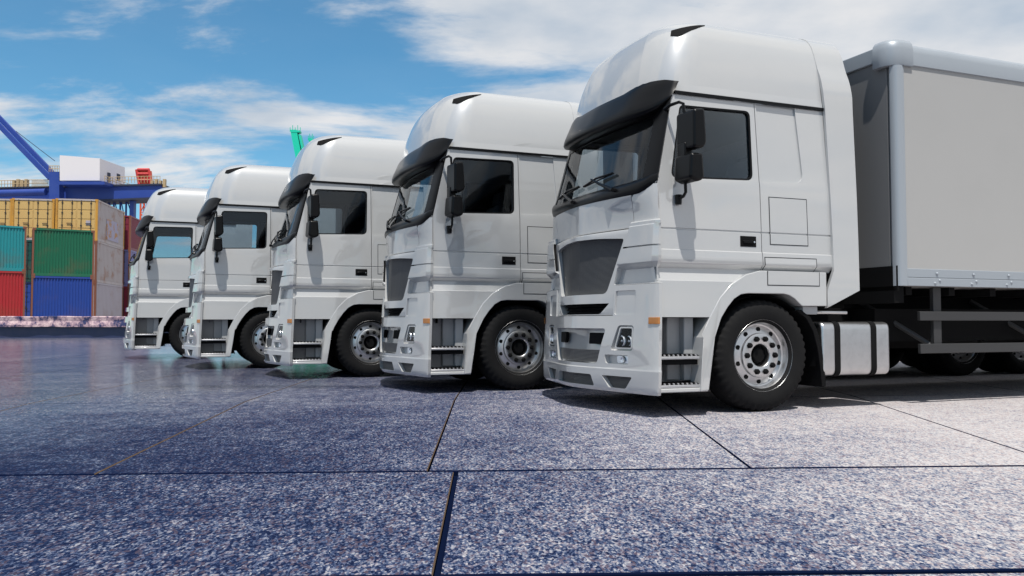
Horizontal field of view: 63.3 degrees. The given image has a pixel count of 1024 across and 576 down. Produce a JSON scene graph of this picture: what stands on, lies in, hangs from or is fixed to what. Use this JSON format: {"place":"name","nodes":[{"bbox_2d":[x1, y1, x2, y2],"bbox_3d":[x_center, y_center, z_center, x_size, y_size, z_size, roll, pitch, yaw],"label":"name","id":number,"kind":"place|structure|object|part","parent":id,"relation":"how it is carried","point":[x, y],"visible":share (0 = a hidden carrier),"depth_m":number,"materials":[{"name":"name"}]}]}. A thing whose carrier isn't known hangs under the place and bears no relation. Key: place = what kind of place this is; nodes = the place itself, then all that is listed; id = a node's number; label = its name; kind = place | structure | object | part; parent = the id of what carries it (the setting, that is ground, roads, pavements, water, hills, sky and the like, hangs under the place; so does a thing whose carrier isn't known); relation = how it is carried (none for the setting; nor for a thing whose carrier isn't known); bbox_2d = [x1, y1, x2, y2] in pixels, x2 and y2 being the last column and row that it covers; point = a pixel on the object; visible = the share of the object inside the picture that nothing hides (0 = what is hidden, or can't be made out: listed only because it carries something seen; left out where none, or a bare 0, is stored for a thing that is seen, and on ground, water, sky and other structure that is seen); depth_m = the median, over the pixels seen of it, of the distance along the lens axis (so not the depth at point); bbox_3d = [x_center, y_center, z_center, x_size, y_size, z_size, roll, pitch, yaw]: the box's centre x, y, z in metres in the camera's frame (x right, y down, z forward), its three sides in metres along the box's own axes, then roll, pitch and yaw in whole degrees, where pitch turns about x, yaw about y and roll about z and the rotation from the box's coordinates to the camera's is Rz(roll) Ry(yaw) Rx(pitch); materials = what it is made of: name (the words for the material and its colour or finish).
{"place":"outdoors","nodes":[
{"label":"outdoors","id":0,"kind":"place"},
{"bbox_2d":[25,282,30,315],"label":"shipping container","id":1,"kind":"object","parent":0,"point":[27,296],"visible":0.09,"depth_m":51.28,"materials":[{"name":"blue paint"}]},
{"bbox_2d":[25,283,30,315],"bbox_3d":[-30.258,0.898,51.205,1.084,2.405,0.105,0,-2,-10],"label":"door","id":2,"kind":"structure","parent":1,"relation":"in","point":[27,286],"depth_m":51.28,"materials":[{"name":"blue paint"}]},
{"bbox_2d":[25,240,31,281],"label":"shipping container","id":3,"kind":"object","parent":1,"relation":"on","point":[28,257],"visible":0.13,"depth_m":51.38,"materials":[{"name":"green paint"}]},
{"bbox_2d":[26,241,31,278],"bbox_3d":[-30.258,-1.690,51.310,1.084,2.405,0.105,0,-2,-10],"label":"door","id":4,"kind":"structure","parent":3,"relation":"in","point":[28,244],"depth_m":51.38,"materials":[{"name":"green paint"}]},
{"bbox_2d":[11,198,55,239],"bbox_3d":[-30.274,-4.144,54.459,2.450,2.585,6.096,0,-2,-10],"label":"shipping container","id":5,"kind":"object","parent":3,"relation":"on","point":[29,214],"visible":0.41,"depth_m":51.53,"materials":[{"name":"yellow metal"}]},
{"bbox_2d":[14,200,33,237],"bbox_3d":[-30.258,-4.278,51.416,1.084,2.405,0.105,0,-2,-10],"label":"door","id":6,"kind":"structure","parent":5,"relation":"in","point":[23,210],"depth_m":51.44,"materials":[{"name":"yellow paint"}]},
{"bbox_2d":[33,201,52,228],"bbox_3d":[-29.185,-4.270,51.615,1.084,2.405,0.105,0,-2,-10],"label":"door","id":7,"kind":"structure","parent":5,"relation":"in","point":[42,214],"depth_m":51.63,"materials":[{"name":"yellow paint"}]},
{"bbox_2d":[123,287,128,315],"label":"shipping container","id":8,"kind":"object","parent":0,"point":[125,297],"visible":0.11,"depth_m":58.08,"materials":[{"name":"red paint"}]},
{"bbox_2d":[123,288,127,315],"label":"door","id":9,"kind":"structure","parent":8,"relation":"in","point":[125,290],"depth_m":58.07,"materials":[{"name":"red paint"}]},
{"bbox_2d":[123,250,136,286],"bbox_3d":[-28.532,-1.288,60.938,2.450,2.585,6.096,0,-2,-10],"label":"shipping container","id":10,"kind":"object","parent":8,"relation":"on","point":[128,254],"visible":0.15,"depth_m":58.19,"materials":[{"name":"metal"}]},
{"bbox_2d":[123,251,128,283],"bbox_3d":[-27.455,-1.414,58.095,1.084,2.405,0.105,0,-2,-10],"label":"door","id":11,"kind":"structure","parent":10,"relation":"in","point":[125,278],"depth_m":58.17,"materials":[{"name":"paint"}]},
{"bbox_2d":[124,215,140,251],"bbox_3d":[-28.532,-3.783,61.039,2.450,2.400,6.096,0,-2,-10],"label":"shipping container","id":12,"kind":"object","parent":10,"relation":"on","point":[132,239],"visible":0.19,"depth_m":58.65,"materials":[{"name":"red metal"}]},
{"bbox_2d":[124,217,128,247],"bbox_3d":[-27.455,-3.909,58.197,1.084,2.220,0.105,0,-2,-10],"label":"door","id":13,"kind":"structure","parent":12,"relation":"in","point":[126,225],"depth_m":58.27,"materials":[{"name":"red paint"}]},
{"bbox_2d":[434,410,456,575],"bbox_3d":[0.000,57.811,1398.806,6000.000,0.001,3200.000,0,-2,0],"label":"ground","id":14,"kind":"structure","parent":0,"point":[440,554],"depth_m":3.33,"materials":[{"name":"black"}]},
{"bbox_2d":[0,316,167,337],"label":"quay wall","id":15,"kind":"structure","parent":14,"relation":"on","point":[64,327],"depth_m":42.13,"materials":[{"name":"concrete"}]},
{"bbox_2d":[0,338,1023,575],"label":"paving","id":16,"kind":"structure","parent":0,"point":[117,458],"depth_m":4.46,"materials":[{"name":"grey concrete"}]},
{"bbox_2d":[122,187,252,357],"bbox_3d":[-3.423,-0.287,21.077,11.697,3.922,2.766,1,-3,-22],"label":"box truck","id":17,"kind":"object","parent":16,"relation":"on","point":[158,303],"visible":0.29,"depth_m":18.35,"materials":[{"name":"metal"}]},
{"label":"door","id":18,"kind":"part","parent":17,"relation":"part of","materials":[{"name":"white paint"}]},
{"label":"door","id":19,"kind":"part","parent":17,"relation":"part of","materials":[{"name":"white paint"}]},
{"bbox_2d":[182,164,422,367],"bbox_3d":[-0.837,-0.339,17.095,11.035,3.700,2.609,1,-3,-22],"label":"box truck","id":20,"kind":"object","parent":16,"relation":"on","point":[229,298],"visible":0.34,"depth_m":14.55,"materials":[{"name":"metal"}]},
{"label":"door","id":21,"kind":"part","parent":20,"relation":"part of","materials":[{"name":"white paint"}]},
{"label":"door","id":22,"kind":"part","parent":20,"relation":"part of","materials":[{"name":"white paint"}]},
{"bbox_2d":[263,135,544,376],"bbox_3d":[1.350,-0.435,14.725,11.035,3.700,2.609,1,-3,-22],"label":"box truck","id":23,"kind":"object","parent":16,"relation":"on","point":[327,296],"visible":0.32,"depth_m":12.23,"materials":[{"name":"metal"}]},
{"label":"door","id":24,"kind":"part","parent":23,"relation":"part of","materials":[{"name":"white paint"}]},
{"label":"door","id":25,"kind":"part","parent":23,"relation":"part of","materials":[{"name":"white paint"}]},
{"bbox_2d":[379,92,1023,389],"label":"box truck","id":26,"kind":"object","parent":16,"relation":"on","point":[466,281],"visible":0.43,"depth_m":9.96,"materials":[{"name":"metal"}]},
{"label":"door","id":27,"kind":"part","parent":26,"relation":"part of","materials":[{"name":"white paint"}]},
{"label":"door","id":28,"kind":"part","parent":26,"relation":"part of","materials":[{"name":"white paint"}]},
{"bbox_2d":[543,23,1023,410],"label":"box truck","id":29,"kind":"object","parent":16,"relation":"on","point":[807,212],"visible":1,"depth_m":7.92,"materials":[{"name":"white paint"}]},
{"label":"door","id":30,"kind":"part","parent":29,"relation":"part of","materials":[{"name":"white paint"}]},
{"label":"door","id":31,"kind":"part","parent":29,"relation":"part of","materials":[{"name":"white paint"}]},
{"bbox_2d":[0,0,1023,257],"label":"sky","id":32,"kind":"structure","parent":0,"point":[185,92],"materials":[{"name":"blue"}]},
{"bbox_3d":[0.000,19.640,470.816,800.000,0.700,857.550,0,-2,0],"label":"quay deck","id":33,"kind":"structure","parent":0,"visible":0},
{"bbox_2d":[0,271,25,315],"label":"shipping container","id":34,"kind":"object","parent":33,"relation":"on","point":[12,293],"visible":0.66,"depth_m":43.89,"materials":[{"name":"red metal"}]},
{"bbox_2d":[0,225,26,271],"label":"shipping container","id":35,"kind":"object","parent":34,"relation":"on","point":[12,248],"visible":0.95,"depth_m":43.97,"materials":[{"name":"teal metal"}]},
{"bbox_2d":[30,276,93,316],"bbox_3d":[-25.073,0.704,46.207,3.026,2.585,2.450,1,-3,-30],"label":"shipping container","id":36,"kind":"object","parent":33,"relation":"on","point":[59,296],"visible":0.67,"depth_m":45.17,"materials":[{"name":"blue metal"}]},
{"bbox_2d":[31,228,94,276],"bbox_3d":[-25.073,-1.883,46.312,3.026,2.585,2.450,1,-3,-30],"label":"shipping container","id":37,"kind":"object","parent":36,"relation":"on","point":[64,252],"visible":0.99,"depth_m":45.28,"materials":[{"name":"green metal"}]},
{"bbox_2d":[0,115,168,217],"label":"gantry crane","id":38,"kind":"object","parent":33,"relation":"on","point":[75,177],"visible":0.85,"depth_m":180.63,"materials":[{"name":"blue metal"}]},
{"bbox_2d":[93,282,122,315],"bbox_3d":[-27.629,1.036,54.348,2.450,2.585,6.096,0,-2,-10],"label":"shipping container","id":39,"kind":"object","parent":33,"relation":"on","point":[107,299],"visible":0.21,"depth_m":54.22,"materials":[{"name":"grey metal"}]},
{"bbox_2d":[94,241,123,285],"bbox_3d":[-27.629,-1.552,54.454,2.450,2.585,6.096,0,-2,-10],"label":"shipping container","id":40,"kind":"object","parent":39,"relation":"on","point":[108,264],"visible":0.35,"depth_m":54.34,"materials":[{"name":"white metal"}]},
{"bbox_2d":[55,198,124,248],"bbox_3d":[-27.629,-4.140,54.559,2.450,2.585,6.096,0,-2,-10],"label":"shipping container","id":41,"kind":"object","parent":40,"relation":"on","point":[105,222],"visible":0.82,"depth_m":51.81,"materials":[{"name":"white metal"}]},
{"bbox_2d":[58,200,76,229],"bbox_3d":[-27.613,-4.274,51.516,1.084,2.405,0.105,0,-2,-10],"label":"door","id":42,"kind":"structure","parent":41,"relation":"in","point":[67,210],"depth_m":51.54,"materials":[{"name":"yellow paint"}]},
{"bbox_2d":[77,200,95,230],"bbox_3d":[-26.540,-4.266,51.715,1.084,2.405,0.105,0,-2,-10],"label":"door","id":43,"kind":"structure","parent":41,"relation":"in","point":[86,210],"depth_m":51.73,"materials":[{"name":"yellow paint"}]},
{"bbox_2d":[135,168,151,219],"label":"ship crane","id":44,"kind":"object","parent":33,"relation":"on","point":[143,172],"visible":0.23,"depth_m":261.00,"materials":[{"name":"red metal"}]},
{"bbox_2d":[290,125,303,156],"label":"harbour crane","id":45,"kind":"object","parent":33,"relation":"on","point":[297,141],"visible":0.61,"depth_m":302.47,"materials":[{"name":"teal metal"}]},
{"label":"shipping container","id":46,"kind":"object","parent":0,"visible":0},
{"bbox_2d":[0,199,11,225],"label":"shipping container","id":47,"kind":"object","parent":46,"relation":"on","point":[5,212],"visible":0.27,"depth_m":51.59,"materials":[{"name":"yellow metal"}]},
{"bbox_2d":[0,200,9,225],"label":"door","id":48,"kind":"structure","parent":47,"relation":"in","point":[4,205],"depth_m":51.58,"materials":[{"name":"yellow paint"}]}
]}

